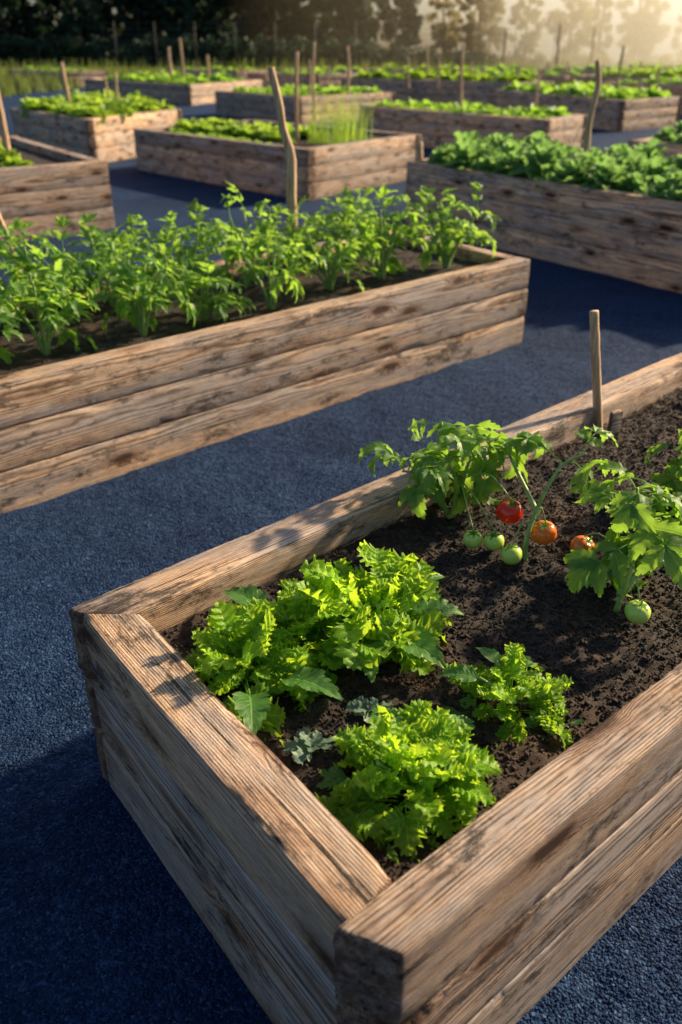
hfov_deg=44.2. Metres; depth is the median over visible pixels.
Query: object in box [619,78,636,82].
leafy plant
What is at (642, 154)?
cabbage plant
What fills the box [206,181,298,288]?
vegetable plant
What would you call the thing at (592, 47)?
wooden stake
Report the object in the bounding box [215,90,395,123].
raised garden bed
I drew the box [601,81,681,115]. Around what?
raised garden bed
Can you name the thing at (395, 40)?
wire fence
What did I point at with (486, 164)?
cabbage plant
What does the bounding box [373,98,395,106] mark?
leafy seedling
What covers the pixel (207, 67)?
wooden stake
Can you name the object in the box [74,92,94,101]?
lettuce
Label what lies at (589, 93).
leafy plant
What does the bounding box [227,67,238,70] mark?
leafy plant
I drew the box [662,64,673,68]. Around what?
leafy plant
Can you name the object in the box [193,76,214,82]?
leafy seedling
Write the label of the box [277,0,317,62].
tree
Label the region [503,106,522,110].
leafy seedling
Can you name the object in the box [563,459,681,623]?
tomato plant
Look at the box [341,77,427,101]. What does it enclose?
raised garden bed
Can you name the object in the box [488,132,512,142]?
cabbage plant
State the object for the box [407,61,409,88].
wooden stake
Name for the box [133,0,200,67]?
tree
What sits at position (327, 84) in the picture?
wooden stake
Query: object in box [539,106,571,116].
leafy seedling
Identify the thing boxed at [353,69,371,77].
leafy plant
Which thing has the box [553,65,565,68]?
leafy plant
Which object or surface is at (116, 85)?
wooden stake
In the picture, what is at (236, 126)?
lettuce
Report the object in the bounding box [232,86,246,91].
leafy seedling
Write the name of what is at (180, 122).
lettuce
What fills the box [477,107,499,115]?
leafy seedling
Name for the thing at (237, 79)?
leafy seedling
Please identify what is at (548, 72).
leafy plant
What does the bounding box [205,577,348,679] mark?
leafy green plant
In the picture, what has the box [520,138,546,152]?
cabbage plant
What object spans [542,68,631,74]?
raised garden bed
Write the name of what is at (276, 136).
lettuce
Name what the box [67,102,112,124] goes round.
lettuce
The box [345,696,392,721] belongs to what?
seedling
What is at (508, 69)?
leafy plant
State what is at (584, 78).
raised garden bed
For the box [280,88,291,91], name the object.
leafy seedling
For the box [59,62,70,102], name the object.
wooden stake
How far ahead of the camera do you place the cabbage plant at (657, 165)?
7.42 m
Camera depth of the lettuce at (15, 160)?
8.81 m
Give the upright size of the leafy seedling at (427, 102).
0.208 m
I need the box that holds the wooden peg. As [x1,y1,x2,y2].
[607,409,622,433]
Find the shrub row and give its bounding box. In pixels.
[456,52,681,67]
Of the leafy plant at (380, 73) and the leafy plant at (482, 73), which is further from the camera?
the leafy plant at (380, 73)
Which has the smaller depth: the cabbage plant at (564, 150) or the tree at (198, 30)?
the cabbage plant at (564, 150)
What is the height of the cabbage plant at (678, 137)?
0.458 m
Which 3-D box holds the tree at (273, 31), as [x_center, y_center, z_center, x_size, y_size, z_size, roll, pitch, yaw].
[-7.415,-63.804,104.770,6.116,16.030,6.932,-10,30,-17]
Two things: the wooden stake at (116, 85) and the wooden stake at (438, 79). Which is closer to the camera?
the wooden stake at (116, 85)
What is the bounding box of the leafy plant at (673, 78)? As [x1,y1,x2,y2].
[666,76,681,83]
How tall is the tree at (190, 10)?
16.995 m
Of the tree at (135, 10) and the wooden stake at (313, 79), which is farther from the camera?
the tree at (135, 10)
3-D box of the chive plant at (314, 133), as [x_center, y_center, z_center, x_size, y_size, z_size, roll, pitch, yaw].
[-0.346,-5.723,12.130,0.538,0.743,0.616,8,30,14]
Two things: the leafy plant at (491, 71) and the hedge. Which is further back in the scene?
the hedge
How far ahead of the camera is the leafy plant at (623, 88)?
24.75 m
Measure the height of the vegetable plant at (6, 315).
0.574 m
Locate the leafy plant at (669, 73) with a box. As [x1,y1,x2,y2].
[656,68,680,76]
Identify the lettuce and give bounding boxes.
[0,142,16,164]
[1,153,34,167]
[18,96,48,108]
[21,98,54,117]
[36,99,61,111]
[48,101,60,113]
[51,102,73,113]
[53,92,75,104]
[57,101,86,115]
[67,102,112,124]
[73,89,102,96]
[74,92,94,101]
[76,92,100,101]
[81,97,96,105]
[84,95,125,106]
[93,89,119,98]
[101,101,133,117]
[109,96,143,111]
[118,100,143,112]
[120,92,154,101]
[121,98,141,105]
[133,99,162,111]
[156,99,176,109]
[173,116,201,129]
[180,121,195,131]
[192,121,216,132]
[203,125,214,132]
[210,117,224,123]
[212,118,228,126]
[213,125,226,135]
[219,123,236,135]
[222,119,244,125]
[227,123,258,136]
[233,125,255,138]
[244,120,271,130]
[248,126,267,138]
[255,126,278,139]
[259,129,291,141]
[273,123,294,132]
[291,125,318,138]
[292,122,320,138]
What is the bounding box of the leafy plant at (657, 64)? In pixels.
[649,62,663,67]
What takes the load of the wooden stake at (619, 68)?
on the raised garden bed at (614, 115)
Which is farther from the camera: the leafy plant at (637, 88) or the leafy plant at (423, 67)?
the leafy plant at (423, 67)
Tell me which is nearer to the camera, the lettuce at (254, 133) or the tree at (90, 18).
the lettuce at (254, 133)
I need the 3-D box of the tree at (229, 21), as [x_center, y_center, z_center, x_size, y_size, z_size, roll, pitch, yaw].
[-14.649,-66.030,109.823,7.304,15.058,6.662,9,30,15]
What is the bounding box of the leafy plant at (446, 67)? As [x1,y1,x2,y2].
[437,63,453,72]
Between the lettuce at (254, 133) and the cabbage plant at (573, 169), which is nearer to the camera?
the cabbage plant at (573, 169)
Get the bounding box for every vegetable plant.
[0,215,96,322]
[0,243,104,355]
[0,249,15,324]
[0,291,24,363]
[65,212,173,307]
[87,229,196,336]
[121,198,244,296]
[148,258,255,322]
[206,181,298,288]
[217,203,326,309]
[262,195,344,276]
[269,204,382,291]
[314,185,390,260]
[319,183,431,279]
[402,182,501,271]
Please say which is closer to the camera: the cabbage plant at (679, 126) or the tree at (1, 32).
the cabbage plant at (679, 126)
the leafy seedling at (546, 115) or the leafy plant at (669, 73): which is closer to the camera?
the leafy seedling at (546, 115)
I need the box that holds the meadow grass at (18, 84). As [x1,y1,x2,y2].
[0,57,681,96]
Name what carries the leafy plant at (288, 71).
on the raised garden bed at (334, 80)
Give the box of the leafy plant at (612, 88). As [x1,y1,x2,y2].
[608,87,628,90]
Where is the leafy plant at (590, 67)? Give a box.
[584,64,594,69]
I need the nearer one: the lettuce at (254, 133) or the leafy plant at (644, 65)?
the lettuce at (254, 133)
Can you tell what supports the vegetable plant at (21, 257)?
on the raised garden bed at (126, 397)
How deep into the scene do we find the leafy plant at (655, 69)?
35.30 m
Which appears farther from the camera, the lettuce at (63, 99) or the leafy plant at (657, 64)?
the leafy plant at (657, 64)
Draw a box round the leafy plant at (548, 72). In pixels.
[542,70,559,74]
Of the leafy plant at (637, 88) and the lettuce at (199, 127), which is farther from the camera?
the leafy plant at (637, 88)
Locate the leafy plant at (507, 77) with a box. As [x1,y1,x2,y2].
[493,72,519,81]
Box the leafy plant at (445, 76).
[434,70,456,79]
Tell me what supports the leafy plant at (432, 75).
on the raised garden bed at (399, 87)
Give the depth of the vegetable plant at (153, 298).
4.01 m
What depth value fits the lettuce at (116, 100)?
16.39 m
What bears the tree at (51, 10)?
on the grass field
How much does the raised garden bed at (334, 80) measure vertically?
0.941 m
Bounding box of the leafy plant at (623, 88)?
[605,84,628,89]
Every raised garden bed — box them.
[0,136,114,240]
[0,230,529,513]
[9,69,108,87]
[10,108,181,161]
[69,353,681,1023]
[84,78,263,105]
[133,120,421,200]
[166,69,267,78]
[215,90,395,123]
[247,72,358,86]
[276,68,351,72]
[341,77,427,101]
[352,69,424,74]
[359,104,586,152]
[405,158,681,292]
[418,79,553,105]
[452,68,544,73]
[471,73,592,83]
[494,89,681,131]
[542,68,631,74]
[570,75,681,82]
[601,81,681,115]
[628,137,681,159]
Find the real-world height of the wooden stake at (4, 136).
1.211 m
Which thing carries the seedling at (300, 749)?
on the raised garden bed at (519, 897)
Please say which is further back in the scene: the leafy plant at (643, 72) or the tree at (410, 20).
the tree at (410, 20)
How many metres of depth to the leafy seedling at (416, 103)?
19.02 m
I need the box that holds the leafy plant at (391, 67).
[387,64,398,69]
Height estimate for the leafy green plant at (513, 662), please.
0.169 m
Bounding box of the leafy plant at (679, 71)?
[674,67,681,76]
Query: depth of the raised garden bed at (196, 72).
52.58 m
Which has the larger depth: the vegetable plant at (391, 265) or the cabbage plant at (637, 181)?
the cabbage plant at (637, 181)
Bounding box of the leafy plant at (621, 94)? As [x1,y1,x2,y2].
[598,87,639,99]
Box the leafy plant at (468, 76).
[452,71,479,80]
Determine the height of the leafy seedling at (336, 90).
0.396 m
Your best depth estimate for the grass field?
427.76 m
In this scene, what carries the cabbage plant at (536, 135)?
on the raised garden bed at (634, 237)
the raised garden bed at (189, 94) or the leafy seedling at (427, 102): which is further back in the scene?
the raised garden bed at (189, 94)
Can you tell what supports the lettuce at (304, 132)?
on the raised garden bed at (380, 158)
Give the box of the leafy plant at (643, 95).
[628,87,647,98]
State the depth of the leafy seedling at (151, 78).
37.05 m
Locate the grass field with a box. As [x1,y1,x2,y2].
[38,57,676,66]
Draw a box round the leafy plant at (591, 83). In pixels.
[573,81,594,85]
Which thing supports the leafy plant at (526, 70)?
on the raised garden bed at (561, 78)
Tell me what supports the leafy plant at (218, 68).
on the raised garden bed at (196, 72)
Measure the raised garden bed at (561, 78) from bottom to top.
0.991 m
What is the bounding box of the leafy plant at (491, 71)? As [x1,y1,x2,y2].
[485,66,501,73]
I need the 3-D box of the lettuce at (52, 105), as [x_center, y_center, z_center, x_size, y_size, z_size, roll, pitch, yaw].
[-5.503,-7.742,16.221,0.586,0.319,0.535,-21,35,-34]
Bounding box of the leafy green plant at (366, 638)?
[261,540,463,682]
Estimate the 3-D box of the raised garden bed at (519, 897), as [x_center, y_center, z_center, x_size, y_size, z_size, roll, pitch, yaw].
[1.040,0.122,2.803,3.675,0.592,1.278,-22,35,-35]
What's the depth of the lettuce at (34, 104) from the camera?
16.77 m
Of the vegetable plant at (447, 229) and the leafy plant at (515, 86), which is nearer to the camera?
the vegetable plant at (447, 229)
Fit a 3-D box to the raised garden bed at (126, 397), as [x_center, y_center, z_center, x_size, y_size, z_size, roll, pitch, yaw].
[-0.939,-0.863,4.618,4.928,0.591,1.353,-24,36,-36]
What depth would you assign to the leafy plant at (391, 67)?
50.49 m
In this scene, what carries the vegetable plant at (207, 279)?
on the raised garden bed at (126, 397)
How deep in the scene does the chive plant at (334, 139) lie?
11.94 m
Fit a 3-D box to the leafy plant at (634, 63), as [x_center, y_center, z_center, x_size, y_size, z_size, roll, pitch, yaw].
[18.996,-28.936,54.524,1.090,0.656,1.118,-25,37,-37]
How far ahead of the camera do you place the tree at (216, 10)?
100.06 m
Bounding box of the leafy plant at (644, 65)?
[642,63,651,67]
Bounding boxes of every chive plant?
[302,90,331,143]
[322,87,362,144]
[323,87,361,140]
[332,86,372,141]
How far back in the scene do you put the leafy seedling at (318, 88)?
26.11 m
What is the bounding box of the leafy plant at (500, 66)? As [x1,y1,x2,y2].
[495,64,509,68]
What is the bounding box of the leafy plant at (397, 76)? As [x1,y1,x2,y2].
[387,73,405,78]
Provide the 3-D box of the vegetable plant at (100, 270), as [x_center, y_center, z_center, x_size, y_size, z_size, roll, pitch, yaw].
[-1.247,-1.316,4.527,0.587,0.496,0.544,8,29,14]
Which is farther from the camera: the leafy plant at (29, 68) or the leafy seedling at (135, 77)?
the leafy plant at (29, 68)
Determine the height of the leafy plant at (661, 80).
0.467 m
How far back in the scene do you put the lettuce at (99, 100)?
15.86 m
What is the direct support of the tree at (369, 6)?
on the grass field
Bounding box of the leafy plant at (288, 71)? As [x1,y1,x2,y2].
[279,69,294,72]
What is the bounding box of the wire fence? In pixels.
[93,22,588,68]
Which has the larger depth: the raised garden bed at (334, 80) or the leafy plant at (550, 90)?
the raised garden bed at (334, 80)
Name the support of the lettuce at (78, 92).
on the raised garden bed at (111, 139)
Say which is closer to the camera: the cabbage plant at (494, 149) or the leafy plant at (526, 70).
the cabbage plant at (494, 149)
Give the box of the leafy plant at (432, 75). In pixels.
[427,71,437,78]
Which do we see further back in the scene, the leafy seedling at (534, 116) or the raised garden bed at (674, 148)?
the leafy seedling at (534, 116)
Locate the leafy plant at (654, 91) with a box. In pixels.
[636,83,671,97]
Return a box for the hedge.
[0,29,501,69]
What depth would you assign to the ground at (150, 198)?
3.23 m
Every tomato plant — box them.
[358,418,527,550]
[471,424,617,564]
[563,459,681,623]
[644,429,681,502]
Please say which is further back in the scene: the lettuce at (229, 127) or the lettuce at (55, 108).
the lettuce at (55, 108)
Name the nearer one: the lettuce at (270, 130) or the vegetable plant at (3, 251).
the vegetable plant at (3, 251)
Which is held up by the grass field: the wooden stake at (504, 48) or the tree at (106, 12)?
the tree at (106, 12)
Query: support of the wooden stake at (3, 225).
on the raised garden bed at (126, 397)
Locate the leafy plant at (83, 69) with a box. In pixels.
[77,67,89,70]
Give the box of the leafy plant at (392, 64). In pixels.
[383,62,397,68]
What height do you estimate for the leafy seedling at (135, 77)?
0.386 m
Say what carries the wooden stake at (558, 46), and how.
on the grass field
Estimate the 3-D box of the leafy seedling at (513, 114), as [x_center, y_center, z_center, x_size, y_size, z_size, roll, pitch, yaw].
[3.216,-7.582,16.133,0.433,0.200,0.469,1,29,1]
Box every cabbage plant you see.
[423,143,457,168]
[439,140,492,169]
[453,131,489,151]
[468,151,506,176]
[474,143,500,166]
[485,151,539,174]
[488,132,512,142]
[488,134,519,147]
[493,141,529,157]
[506,138,564,180]
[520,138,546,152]
[521,131,551,144]
[535,155,596,188]
[554,143,578,163]
[574,150,605,166]
[575,159,632,192]
[580,147,600,151]
[595,149,649,179]
[602,143,632,156]
[610,172,654,193]
[625,138,674,161]
[626,151,651,179]
[634,167,681,199]
[635,155,681,184]
[652,126,679,142]
[662,177,681,209]
[671,131,681,144]
[674,121,681,134]
[675,153,681,170]
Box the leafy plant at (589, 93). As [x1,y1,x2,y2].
[574,87,610,99]
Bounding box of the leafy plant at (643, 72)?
[631,67,655,76]
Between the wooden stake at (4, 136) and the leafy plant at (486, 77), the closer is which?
the wooden stake at (4, 136)
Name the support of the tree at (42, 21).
on the grass field
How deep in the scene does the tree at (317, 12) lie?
108.70 m
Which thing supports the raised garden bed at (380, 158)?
on the ground at (150, 198)
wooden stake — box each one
[0,96,10,149]
[0,214,36,318]
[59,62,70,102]
[103,76,108,96]
[114,73,118,98]
[167,47,172,75]
[179,38,184,75]
[206,55,209,77]
[267,67,298,269]
[294,52,298,141]
[308,59,311,95]
[312,42,316,122]
[326,66,328,87]
[346,46,349,93]
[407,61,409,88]
[415,142,422,161]
[425,44,428,75]
[437,57,439,87]
[459,43,463,106]
[501,30,507,64]
[534,69,540,103]
[555,23,561,65]
[584,60,600,151]
[589,310,602,427]
[590,27,595,63]
[615,46,624,88]
[654,67,660,84]
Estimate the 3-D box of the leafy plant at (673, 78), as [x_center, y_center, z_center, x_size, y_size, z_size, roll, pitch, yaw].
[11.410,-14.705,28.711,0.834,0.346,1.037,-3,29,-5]
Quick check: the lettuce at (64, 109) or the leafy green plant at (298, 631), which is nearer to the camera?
the leafy green plant at (298, 631)
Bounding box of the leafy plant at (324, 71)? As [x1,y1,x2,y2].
[308,67,326,73]
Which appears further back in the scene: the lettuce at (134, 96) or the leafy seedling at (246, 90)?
the leafy seedling at (246, 90)
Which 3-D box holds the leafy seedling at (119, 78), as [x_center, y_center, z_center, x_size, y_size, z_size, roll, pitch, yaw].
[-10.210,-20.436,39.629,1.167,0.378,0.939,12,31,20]
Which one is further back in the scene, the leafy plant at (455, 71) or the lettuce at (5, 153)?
the leafy plant at (455, 71)
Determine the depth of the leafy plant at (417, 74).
34.83 m
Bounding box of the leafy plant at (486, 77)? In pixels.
[479,73,495,81]
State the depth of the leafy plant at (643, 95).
22.48 m
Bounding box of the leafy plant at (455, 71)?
[451,66,468,73]
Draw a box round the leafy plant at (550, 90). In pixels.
[543,82,571,93]
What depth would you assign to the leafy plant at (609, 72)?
36.73 m
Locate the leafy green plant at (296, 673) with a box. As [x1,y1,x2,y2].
[184,597,344,746]
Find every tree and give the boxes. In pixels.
[0,0,35,63]
[0,3,13,47]
[4,0,38,50]
[20,0,66,60]
[42,0,72,63]
[54,0,98,56]
[54,0,107,66]
[76,0,134,59]
[95,0,107,53]
[105,0,136,52]
[119,0,161,65]
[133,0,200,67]
[153,0,200,44]
[157,0,223,67]
[182,4,213,51]
[197,0,234,65]
[212,4,241,59]
[221,0,278,66]
[231,0,280,47]
[233,0,292,65]
[264,0,302,65]
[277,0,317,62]
[288,0,338,64]
[303,3,341,51]
[318,0,376,66]
[339,0,380,65]
[348,0,375,61]
[369,0,423,65]
[424,0,464,55]
[457,0,506,59]
[475,1,510,56]
[508,0,544,60]
[542,0,594,57]
[582,0,614,65]
[614,0,663,60]
[631,0,672,59]
[671,9,681,61]
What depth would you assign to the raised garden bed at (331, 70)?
57.02 m
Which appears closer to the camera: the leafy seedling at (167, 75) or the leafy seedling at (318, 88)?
the leafy seedling at (318, 88)
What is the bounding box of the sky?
[3,0,681,56]
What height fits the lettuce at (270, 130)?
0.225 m
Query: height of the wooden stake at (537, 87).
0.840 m
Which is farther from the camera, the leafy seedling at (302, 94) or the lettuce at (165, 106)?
the leafy seedling at (302, 94)
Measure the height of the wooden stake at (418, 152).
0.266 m
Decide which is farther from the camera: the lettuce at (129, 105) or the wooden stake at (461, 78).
the wooden stake at (461, 78)
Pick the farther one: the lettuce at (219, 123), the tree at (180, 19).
the tree at (180, 19)
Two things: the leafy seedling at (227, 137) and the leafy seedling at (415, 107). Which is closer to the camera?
the leafy seedling at (227, 137)
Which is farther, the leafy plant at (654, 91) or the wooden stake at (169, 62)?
the wooden stake at (169, 62)
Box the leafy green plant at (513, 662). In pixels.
[437,642,585,752]
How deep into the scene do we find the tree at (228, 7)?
97.08 m
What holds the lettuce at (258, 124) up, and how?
on the raised garden bed at (380, 158)
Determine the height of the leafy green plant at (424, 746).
0.300 m
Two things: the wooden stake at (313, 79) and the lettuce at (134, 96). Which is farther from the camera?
the lettuce at (134, 96)
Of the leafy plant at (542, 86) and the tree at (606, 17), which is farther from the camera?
the tree at (606, 17)
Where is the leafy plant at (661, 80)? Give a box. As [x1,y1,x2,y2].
[646,75,669,83]
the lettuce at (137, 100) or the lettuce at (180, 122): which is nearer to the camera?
the lettuce at (180, 122)
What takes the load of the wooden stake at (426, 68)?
on the raised garden bed at (399, 87)
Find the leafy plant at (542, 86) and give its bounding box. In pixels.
[524,82,561,95]
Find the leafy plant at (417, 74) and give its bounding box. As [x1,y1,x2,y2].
[402,69,429,78]
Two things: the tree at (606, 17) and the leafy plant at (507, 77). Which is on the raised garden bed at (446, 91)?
the leafy plant at (507, 77)
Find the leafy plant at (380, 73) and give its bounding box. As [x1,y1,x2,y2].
[369,65,391,78]
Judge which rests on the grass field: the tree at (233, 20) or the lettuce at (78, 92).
the tree at (233, 20)
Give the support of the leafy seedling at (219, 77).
on the raised garden bed at (189, 94)
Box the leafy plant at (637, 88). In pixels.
[632,87,642,91]
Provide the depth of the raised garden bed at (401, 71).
49.69 m
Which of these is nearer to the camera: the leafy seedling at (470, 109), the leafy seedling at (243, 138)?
the leafy seedling at (243, 138)
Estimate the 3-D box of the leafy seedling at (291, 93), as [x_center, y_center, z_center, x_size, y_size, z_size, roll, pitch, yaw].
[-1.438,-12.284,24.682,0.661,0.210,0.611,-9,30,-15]
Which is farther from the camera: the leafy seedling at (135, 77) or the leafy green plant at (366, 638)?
the leafy seedling at (135, 77)
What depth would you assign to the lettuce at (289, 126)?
13.26 m
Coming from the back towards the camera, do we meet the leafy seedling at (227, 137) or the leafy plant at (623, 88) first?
the leafy plant at (623, 88)
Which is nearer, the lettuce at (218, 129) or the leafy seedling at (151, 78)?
the lettuce at (218, 129)
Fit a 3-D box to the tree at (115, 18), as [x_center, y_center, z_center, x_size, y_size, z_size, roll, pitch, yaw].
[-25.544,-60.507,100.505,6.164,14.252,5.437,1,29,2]
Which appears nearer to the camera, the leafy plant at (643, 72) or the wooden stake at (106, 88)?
the wooden stake at (106, 88)
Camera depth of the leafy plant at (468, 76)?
32.81 m
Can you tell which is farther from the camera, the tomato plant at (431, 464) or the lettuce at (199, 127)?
the lettuce at (199, 127)
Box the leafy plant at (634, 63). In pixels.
[626,60,639,67]
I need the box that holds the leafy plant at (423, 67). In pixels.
[417,64,431,70]
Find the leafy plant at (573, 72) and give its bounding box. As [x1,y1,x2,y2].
[564,69,585,74]
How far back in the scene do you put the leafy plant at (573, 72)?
37.95 m
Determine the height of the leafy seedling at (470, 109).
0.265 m
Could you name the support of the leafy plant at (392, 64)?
on the raised garden bed at (401, 71)
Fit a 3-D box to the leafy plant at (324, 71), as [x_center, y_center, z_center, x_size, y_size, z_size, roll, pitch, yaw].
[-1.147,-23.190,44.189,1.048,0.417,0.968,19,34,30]
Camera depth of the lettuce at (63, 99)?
16.92 m
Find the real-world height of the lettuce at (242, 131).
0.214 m
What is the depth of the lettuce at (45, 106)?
16.59 m
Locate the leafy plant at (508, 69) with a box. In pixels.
[502,68,515,73]
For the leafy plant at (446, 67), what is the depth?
44.53 m
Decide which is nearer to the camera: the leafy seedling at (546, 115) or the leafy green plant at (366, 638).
the leafy green plant at (366, 638)
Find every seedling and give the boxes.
[102,75,113,79]
[117,74,128,80]
[122,74,147,81]
[133,71,149,76]
[144,75,160,81]
[156,76,180,83]
[161,74,180,77]
[169,128,184,132]
[172,70,186,75]
[176,79,195,84]
[179,74,194,80]
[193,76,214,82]
[194,132,205,135]
[206,131,222,137]
[208,72,234,81]
[219,135,235,139]
[231,77,244,80]
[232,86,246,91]
[236,136,251,141]
[240,88,253,92]
[256,90,272,93]
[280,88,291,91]
[282,90,298,95]
[284,727,334,764]
[293,91,307,95]
[306,85,325,92]
[308,90,331,95]
[324,87,345,94]
[345,88,360,93]
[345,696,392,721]
[350,86,363,90]
[360,85,382,93]
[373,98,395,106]
[387,102,408,107]
[402,97,425,106]
[408,105,423,108]
[420,99,439,106]
[422,106,439,110]
[438,106,456,111]
[444,100,473,106]
[451,102,471,108]
[453,104,479,113]
[473,103,493,111]
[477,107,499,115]
[496,109,508,114]
[500,112,518,116]
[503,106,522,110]
[506,108,532,115]
[517,113,544,118]
[521,103,547,114]
[538,113,553,117]
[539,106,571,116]
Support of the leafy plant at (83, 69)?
on the raised garden bed at (94, 74)
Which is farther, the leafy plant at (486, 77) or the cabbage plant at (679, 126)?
the leafy plant at (486, 77)
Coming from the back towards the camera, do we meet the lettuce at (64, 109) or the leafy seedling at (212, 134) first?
the lettuce at (64, 109)
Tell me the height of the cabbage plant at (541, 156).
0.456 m
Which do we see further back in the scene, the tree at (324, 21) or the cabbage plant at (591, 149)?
the tree at (324, 21)
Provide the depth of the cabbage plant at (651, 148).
8.27 m
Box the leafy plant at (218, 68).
[211,66,224,69]
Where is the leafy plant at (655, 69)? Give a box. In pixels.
[648,67,668,74]
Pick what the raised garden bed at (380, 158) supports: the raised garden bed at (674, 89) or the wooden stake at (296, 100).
the wooden stake at (296, 100)
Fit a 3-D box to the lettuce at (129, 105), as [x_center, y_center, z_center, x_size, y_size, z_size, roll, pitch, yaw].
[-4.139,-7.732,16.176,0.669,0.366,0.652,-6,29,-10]
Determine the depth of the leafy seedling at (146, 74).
40.91 m
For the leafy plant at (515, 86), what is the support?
on the raised garden bed at (614, 115)
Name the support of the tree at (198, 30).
on the grass field
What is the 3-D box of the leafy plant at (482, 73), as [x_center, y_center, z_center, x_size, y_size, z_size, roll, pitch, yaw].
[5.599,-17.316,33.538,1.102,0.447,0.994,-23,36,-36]
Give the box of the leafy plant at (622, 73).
[611,69,630,75]
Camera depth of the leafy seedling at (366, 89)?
26.03 m
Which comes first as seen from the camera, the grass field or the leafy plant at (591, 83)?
the leafy plant at (591, 83)
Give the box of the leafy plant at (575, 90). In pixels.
[554,79,594,98]
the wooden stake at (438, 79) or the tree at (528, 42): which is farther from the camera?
the tree at (528, 42)
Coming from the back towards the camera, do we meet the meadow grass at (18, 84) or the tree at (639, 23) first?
the tree at (639, 23)
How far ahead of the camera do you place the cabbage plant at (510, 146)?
8.69 m
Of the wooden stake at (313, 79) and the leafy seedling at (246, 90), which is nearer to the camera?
the wooden stake at (313, 79)
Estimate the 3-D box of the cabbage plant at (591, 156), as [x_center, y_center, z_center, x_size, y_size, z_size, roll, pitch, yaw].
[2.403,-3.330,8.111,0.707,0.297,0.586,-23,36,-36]
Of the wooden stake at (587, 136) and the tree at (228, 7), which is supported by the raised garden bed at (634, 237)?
the wooden stake at (587, 136)
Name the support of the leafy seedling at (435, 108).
on the raised garden bed at (434, 128)
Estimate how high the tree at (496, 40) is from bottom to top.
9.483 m
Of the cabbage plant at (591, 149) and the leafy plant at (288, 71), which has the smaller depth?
the cabbage plant at (591, 149)
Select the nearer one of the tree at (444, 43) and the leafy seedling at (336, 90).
the leafy seedling at (336, 90)
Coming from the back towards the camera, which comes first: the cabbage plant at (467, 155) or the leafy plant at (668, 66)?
the leafy plant at (668, 66)
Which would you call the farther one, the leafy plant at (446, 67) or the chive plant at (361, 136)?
the leafy plant at (446, 67)
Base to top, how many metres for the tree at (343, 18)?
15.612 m
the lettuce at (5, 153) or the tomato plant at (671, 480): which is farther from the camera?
the lettuce at (5, 153)
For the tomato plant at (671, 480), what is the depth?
2.54 m
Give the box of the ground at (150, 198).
[0,88,681,1023]
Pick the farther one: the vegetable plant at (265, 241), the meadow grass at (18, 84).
the meadow grass at (18, 84)
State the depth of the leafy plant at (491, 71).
39.76 m
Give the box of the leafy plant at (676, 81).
[669,79,681,83]
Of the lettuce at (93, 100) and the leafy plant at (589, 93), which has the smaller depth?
the lettuce at (93, 100)
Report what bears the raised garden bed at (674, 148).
on the ground at (150, 198)
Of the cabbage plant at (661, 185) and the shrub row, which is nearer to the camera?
the cabbage plant at (661, 185)
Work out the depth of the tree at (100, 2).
107.39 m
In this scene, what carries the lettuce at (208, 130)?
on the raised garden bed at (380, 158)
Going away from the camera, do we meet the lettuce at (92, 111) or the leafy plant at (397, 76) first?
the lettuce at (92, 111)
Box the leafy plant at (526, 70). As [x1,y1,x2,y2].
[519,67,537,74]
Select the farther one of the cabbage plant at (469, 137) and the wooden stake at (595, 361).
the cabbage plant at (469, 137)
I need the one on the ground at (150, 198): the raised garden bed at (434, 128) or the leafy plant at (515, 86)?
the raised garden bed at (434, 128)
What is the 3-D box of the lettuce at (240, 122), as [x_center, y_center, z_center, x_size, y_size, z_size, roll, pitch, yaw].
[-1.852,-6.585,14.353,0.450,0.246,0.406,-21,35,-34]
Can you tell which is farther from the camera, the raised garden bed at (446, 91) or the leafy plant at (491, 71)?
the leafy plant at (491, 71)
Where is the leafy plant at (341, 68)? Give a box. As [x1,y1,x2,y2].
[334,66,346,69]
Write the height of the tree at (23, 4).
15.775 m
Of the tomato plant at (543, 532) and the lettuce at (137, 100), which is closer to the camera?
the tomato plant at (543, 532)
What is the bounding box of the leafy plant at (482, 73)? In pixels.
[475,72,490,80]
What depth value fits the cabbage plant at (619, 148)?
8.58 m
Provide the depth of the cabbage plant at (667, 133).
11.36 m
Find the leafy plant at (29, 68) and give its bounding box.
[24,66,35,69]
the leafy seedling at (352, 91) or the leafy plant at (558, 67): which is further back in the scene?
the leafy plant at (558, 67)
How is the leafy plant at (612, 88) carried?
on the raised garden bed at (614, 115)
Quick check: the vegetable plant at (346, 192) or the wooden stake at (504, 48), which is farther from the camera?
the wooden stake at (504, 48)
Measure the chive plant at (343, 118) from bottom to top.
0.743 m
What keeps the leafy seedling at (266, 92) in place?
on the raised garden bed at (256, 106)
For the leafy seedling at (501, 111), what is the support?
on the raised garden bed at (434, 128)
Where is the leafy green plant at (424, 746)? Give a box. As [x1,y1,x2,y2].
[315,699,501,864]
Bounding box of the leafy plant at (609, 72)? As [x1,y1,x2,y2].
[603,68,622,75]
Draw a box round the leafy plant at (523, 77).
[517,73,534,81]
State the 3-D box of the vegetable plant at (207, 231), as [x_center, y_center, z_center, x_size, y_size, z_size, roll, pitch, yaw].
[-0.885,-1.497,4.802,0.609,0.547,0.632,10,30,18]
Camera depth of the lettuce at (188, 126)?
14.13 m
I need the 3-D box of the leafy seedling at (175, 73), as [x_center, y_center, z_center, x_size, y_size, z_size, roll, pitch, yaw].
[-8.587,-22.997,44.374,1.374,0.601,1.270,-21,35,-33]
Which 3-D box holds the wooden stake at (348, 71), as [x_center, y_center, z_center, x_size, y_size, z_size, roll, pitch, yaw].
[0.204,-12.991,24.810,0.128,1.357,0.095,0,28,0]
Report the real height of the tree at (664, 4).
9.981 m
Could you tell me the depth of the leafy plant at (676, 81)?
27.42 m
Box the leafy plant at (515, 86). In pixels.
[502,80,531,93]

